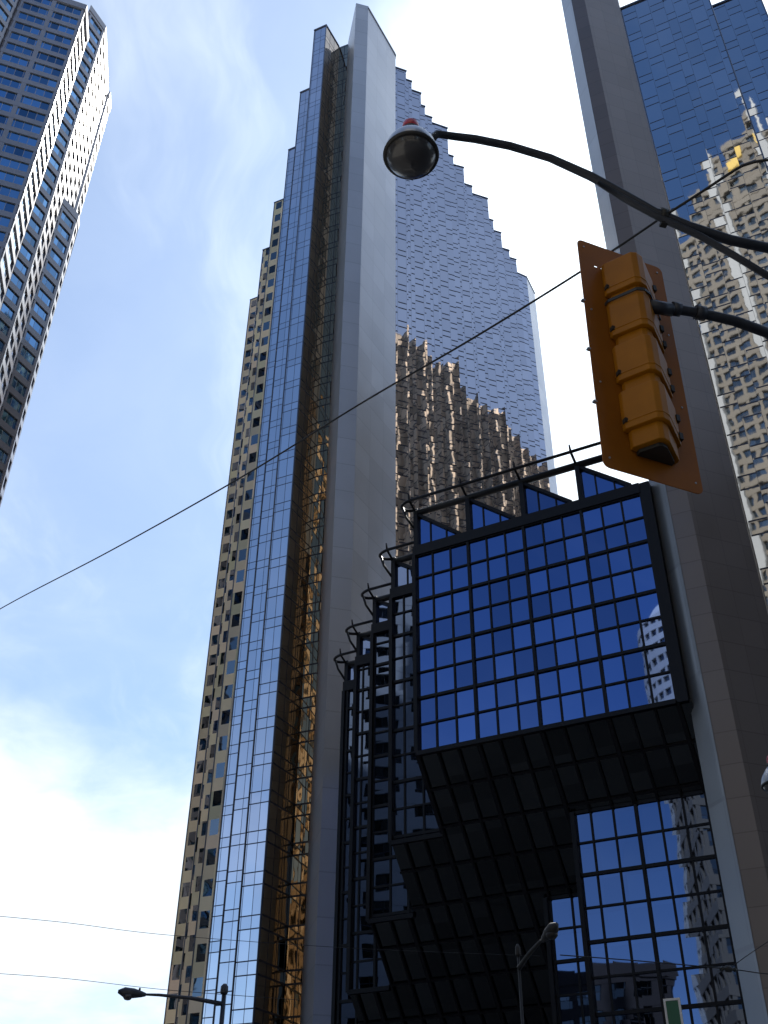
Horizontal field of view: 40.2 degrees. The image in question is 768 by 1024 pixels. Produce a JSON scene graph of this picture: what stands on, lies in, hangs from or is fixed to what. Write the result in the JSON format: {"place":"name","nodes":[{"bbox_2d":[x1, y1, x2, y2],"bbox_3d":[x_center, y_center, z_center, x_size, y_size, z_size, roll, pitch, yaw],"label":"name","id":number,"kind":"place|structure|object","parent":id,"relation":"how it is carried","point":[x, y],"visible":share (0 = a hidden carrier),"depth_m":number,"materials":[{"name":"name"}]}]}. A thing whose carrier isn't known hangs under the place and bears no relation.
{"place":"outdoors","nodes":[
{"label":"outdoors","id":0,"kind":"place"},
{"bbox_2d":[0,973,296,999],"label":"overhead wire","id":1,"kind":"object","parent":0,"point":[145,987],"visible":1,"depth_m":41.30,"materials":[{"name":"black metal"}]},
{"bbox_2d":[0,916,533,955],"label":"overhead wire","id":2,"kind":"object","parent":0,"point":[260,942],"visible":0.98,"depth_m":47.09,"materials":[{"name":"black metal"}]},
{"bbox_2d":[163,3,557,1023],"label":"glass tower","id":3,"kind":"structure","parent":0,"point":[377,275],"depth_m":142.72,"materials":[{"name":"blue glass"}]},
{"bbox_2d":[0,0,767,1023],"label":"sky","id":4,"kind":"structure","parent":0,"point":[129,423],"materials":[{"name":"blue"}]},
{"bbox_2d":[560,954,767,974],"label":"trolley wire","id":5,"kind":"object","parent":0,"point":[658,962],"visible":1,"depth_m":29.93,"materials":[{"name":"black metal"}]},
{"bbox_2d":[721,965,736,972],"bbox_3d":[9.916,13.135,30.179,0.501,0.180,0.180,9,-37,-11],"label":"insulator","id":6,"kind":"object","parent":5,"relation":"attached to","point":[727,968],"visible":1,"depth_m":30.12,"materials":[{"name":"black rubber"}]},
{"bbox_2d":[732,941,767,966],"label":"pull off wire","id":7,"kind":"object","parent":5,"relation":"attached to","point":[750,953],"visible":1,"depth_m":30.50,"materials":[{"name":"black metal"}]},
{"label":"road","id":8,"kind":"structure","parent":0,"visible":0},
{"bbox_2d":[663,997,683,1023],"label":"street sign","id":9,"kind":"object","parent":8,"relation":"on","point":[673,1011],"visible":1,"depth_m":24.11,"materials":[{"name":"metal"}]},
{"bbox_2d":[605,287,767,339],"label":"signal pole","id":10,"kind":"object","parent":8,"relation":"on","point":[699,312],"visible":0.94,"depth_m":6.12,"materials":[{"name":"metal"}]},
{"bbox_2d":[383,118,767,279],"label":"street lamp","id":11,"kind":"object","parent":10,"relation":"attached to","point":[411,151],"visible":1,"depth_m":9.08,"materials":[{"name":"metal"}]},
{"bbox_2d":[0,220,657,608],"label":"span wire","id":12,"kind":"object","parent":11,"relation":"attached to","point":[362,402],"visible":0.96,"depth_m":12.24,"materials":[{"name":"black metal"}]},
{"bbox_2d":[669,159,767,213],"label":"support cable","id":13,"kind":"object","parent":11,"relation":"attached to","point":[716,182],"visible":1,"depth_m":8.84,"materials":[{"name":"black metal"}]},
{"bbox_2d":[577,240,702,493],"bbox_3d":[1.425,-0.880,5.976,0.442,1.822,0.500,-17,-40,22],"label":"traffic signal","id":14,"kind":"object","parent":10,"relation":"attached to","point":[644,424],"visible":0.98,"depth_m":5.77,"materials":[{"name":"yellow metal"}]},
{"bbox_2d":[761,755,767,792],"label":"street lamp","id":15,"kind":"object","parent":8,"relation":"on","point":[764,782],"visible":1,"depth_m":19.59,"materials":[{"name":"metal"}]},
{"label":"sidewalk","id":16,"kind":"structure","parent":0,"visible":0},
{"bbox_2d":[118,983,227,1023],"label":"street lamp","id":17,"kind":"object","parent":16,"relation":"on","point":[127,993],"visible":1,"depth_m":33.25,"materials":[{"name":"metal"}]},
{"bbox_2d":[515,922,558,1023],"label":"street lamp","id":18,"kind":"object","parent":16,"relation":"on","point":[550,931],"visible":1,"depth_m":27.31,"materials":[{"name":"grey metal"}]},
{"label":"ground","id":19,"kind":"structure","parent":0,"visible":0},
{"bbox_2d":[0,0,110,505],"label":"granite tower","id":20,"kind":"structure","parent":19,"relation":"on","point":[55,100],"depth_m":206.07,"materials":[{"name":"glass"}]},
{"bbox_2d":[0,232,5,241],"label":"window","id":21,"kind":"structure","parent":20,"relation":"in","point":[2,234],"depth_m":181.43,"materials":[{"name":"blue glass"}]},
{"bbox_2d":[0,115,7,123],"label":"window","id":22,"kind":"structure","parent":20,"relation":"in","point":[3,119],"depth_m":198.17,"materials":[{"name":"blue glass"}]},
{"bbox_2d":[0,216,9,226],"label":"window","id":23,"kind":"structure","parent":20,"relation":"in","point":[4,221],"depth_m":183.57,"materials":[{"name":"blue glass"}]},
{"bbox_2d":[0,102,12,111],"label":"window","id":24,"kind":"structure","parent":20,"relation":"in","point":[6,107],"depth_m":200.36,"materials":[{"name":"blue glass"}]},
{"bbox_2d":[0,201,14,212],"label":"window","id":25,"kind":"structure","parent":20,"relation":"in","point":[5,206],"depth_m":185.76,"materials":[{"name":"blue glass"}]},
{"bbox_2d":[0,89,16,100],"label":"window","id":26,"kind":"structure","parent":20,"relation":"in","point":[9,95],"depth_m":202.55,"materials":[{"name":"blue glass"}]},
{"bbox_2d":[0,186,19,198],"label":"window","id":27,"kind":"structure","parent":20,"relation":"in","point":[13,193],"depth_m":187.95,"materials":[{"name":"blue glass"}]},
{"bbox_2d":[0,76,20,88],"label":"window","id":28,"kind":"structure","parent":20,"relation":"in","point":[4,81],"depth_m":204.74,"materials":[{"name":"blue glass"}]},
{"bbox_2d":[0,171,23,184],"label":"window","id":29,"kind":"structure","parent":20,"relation":"in","point":[5,176],"depth_m":190.14,"materials":[{"name":"blue glass"}]},
{"bbox_2d":[0,64,24,77],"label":"window","id":30,"kind":"structure","parent":20,"relation":"in","point":[3,68],"depth_m":206.95,"materials":[{"name":"blue glass"}]},
{"bbox_2d":[0,157,28,171],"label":"window","id":31,"kind":"structure","parent":20,"relation":"in","point":[10,163],"depth_m":192.33,"materials":[{"name":"blue glass"}]},
{"bbox_2d":[1,53,29,66],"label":"window","id":32,"kind":"structure","parent":20,"relation":"in","point":[7,57],"depth_m":209.21,"materials":[{"name":"blue glass"}]},
{"bbox_2d":[2,144,32,158],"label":"window","id":33,"kind":"structure","parent":20,"relation":"in","point":[7,148],"depth_m":194.65,"materials":[{"name":"blue glass"}]},
{"bbox_2d":[6,42,33,55],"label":"window","id":34,"kind":"structure","parent":20,"relation":"in","point":[10,46],"depth_m":211.55,"materials":[{"name":"blue glass"}]},
{"bbox_2d":[7,131,37,145],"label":"window","id":35,"kind":"structure","parent":20,"relation":"in","point":[13,136],"depth_m":196.94,"materials":[{"name":"blue glass"}]},
{"bbox_2d":[10,32,36,45],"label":"window","id":36,"kind":"structure","parent":20,"relation":"in","point":[13,35],"depth_m":213.83,"materials":[{"name":"blue glass"}]},
{"bbox_2d":[12,119,41,133],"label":"window","id":37,"kind":"structure","parent":20,"relation":"in","point":[18,124],"depth_m":199.27,"materials":[{"name":"blue glass"}]},
{"bbox_2d":[14,22,40,34],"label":"window","id":38,"kind":"structure","parent":20,"relation":"in","point":[17,25],"depth_m":216.14,"materials":[{"name":"blue glass"}]},
{"bbox_2d":[16,107,45,121],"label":"window","id":39,"kind":"structure","parent":20,"relation":"in","point":[23,112],"depth_m":201.57,"materials":[{"name":"blue glass"}]},
{"bbox_2d":[18,12,44,24],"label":"window","id":40,"kind":"structure","parent":20,"relation":"in","point":[24,16],"depth_m":218.48,"materials":[{"name":"blue glass"}]},
{"bbox_2d":[21,96,48,109],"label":"window","id":41,"kind":"structure","parent":20,"relation":"in","point":[29,101],"depth_m":203.89,"materials":[{"name":"blue glass"}]},
{"bbox_2d":[22,2,48,15],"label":"window","id":42,"kind":"structure","parent":20,"relation":"in","point":[25,5],"depth_m":220.78,"materials":[{"name":"blue glass"}]},
{"bbox_2d":[25,85,52,98],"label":"window","id":43,"kind":"structure","parent":20,"relation":"in","point":[31,89],"depth_m":206.19,"materials":[{"name":"blue glass"}]},
{"bbox_2d":[33,0,51,5],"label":"window","id":44,"kind":"structure","parent":20,"relation":"in","point":[48,2],"depth_m":223.28,"materials":[{"name":"blue glass"}]},
{"bbox_2d":[29,74,56,87],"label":"window","id":45,"kind":"structure","parent":20,"relation":"in","point":[36,78],"depth_m":208.52,"materials":[{"name":"blue glass"}]},
{"bbox_2d":[33,63,60,76],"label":"window","id":46,"kind":"structure","parent":20,"relation":"in","point":[49,70],"depth_m":210.83,"materials":[{"name":"blue glass"}]},
{"bbox_2d":[37,52,63,65],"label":"window","id":47,"kind":"structure","parent":20,"relation":"in","point":[42,56],"depth_m":213.16,"materials":[{"name":"blue glass"}]},
{"bbox_2d":[41,42,67,54],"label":"window","id":48,"kind":"structure","parent":20,"relation":"in","point":[44,45],"depth_m":215.46,"materials":[{"name":"blue glass"}]},
{"bbox_2d":[45,32,70,44],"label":"window","id":49,"kind":"structure","parent":20,"relation":"in","point":[52,36],"depth_m":217.78,"materials":[{"name":"blue glass"}]},
{"bbox_2d":[48,22,74,34],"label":"window","id":50,"kind":"structure","parent":20,"relation":"in","point":[52,25],"depth_m":220.14,"materials":[{"name":"blue glass"}]},
{"bbox_2d":[52,12,77,24],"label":"window","id":51,"kind":"structure","parent":20,"relation":"in","point":[55,15],"depth_m":222.46,"materials":[{"name":"blue glass"}]},
{"bbox_2d":[55,2,80,15],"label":"window","id":52,"kind":"structure","parent":20,"relation":"in","point":[60,6],"depth_m":224.75,"materials":[{"name":"blue glass"}]},
{"bbox_2d":[331,441,747,1023],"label":"glass atrium","id":53,"kind":"object","parent":19,"relation":"on","point":[519,762],"visible":0.99,"depth_m":69.24,"materials":[{"name":"blue glass"}]},
{"bbox_2d":[561,0,767,1023],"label":"glass tower","id":54,"kind":"structure","parent":19,"relation":"on","point":[673,97],"depth_m":82.39,"materials":[{"name":"blue reflective glass"},{"name":"dark metal mullions"}]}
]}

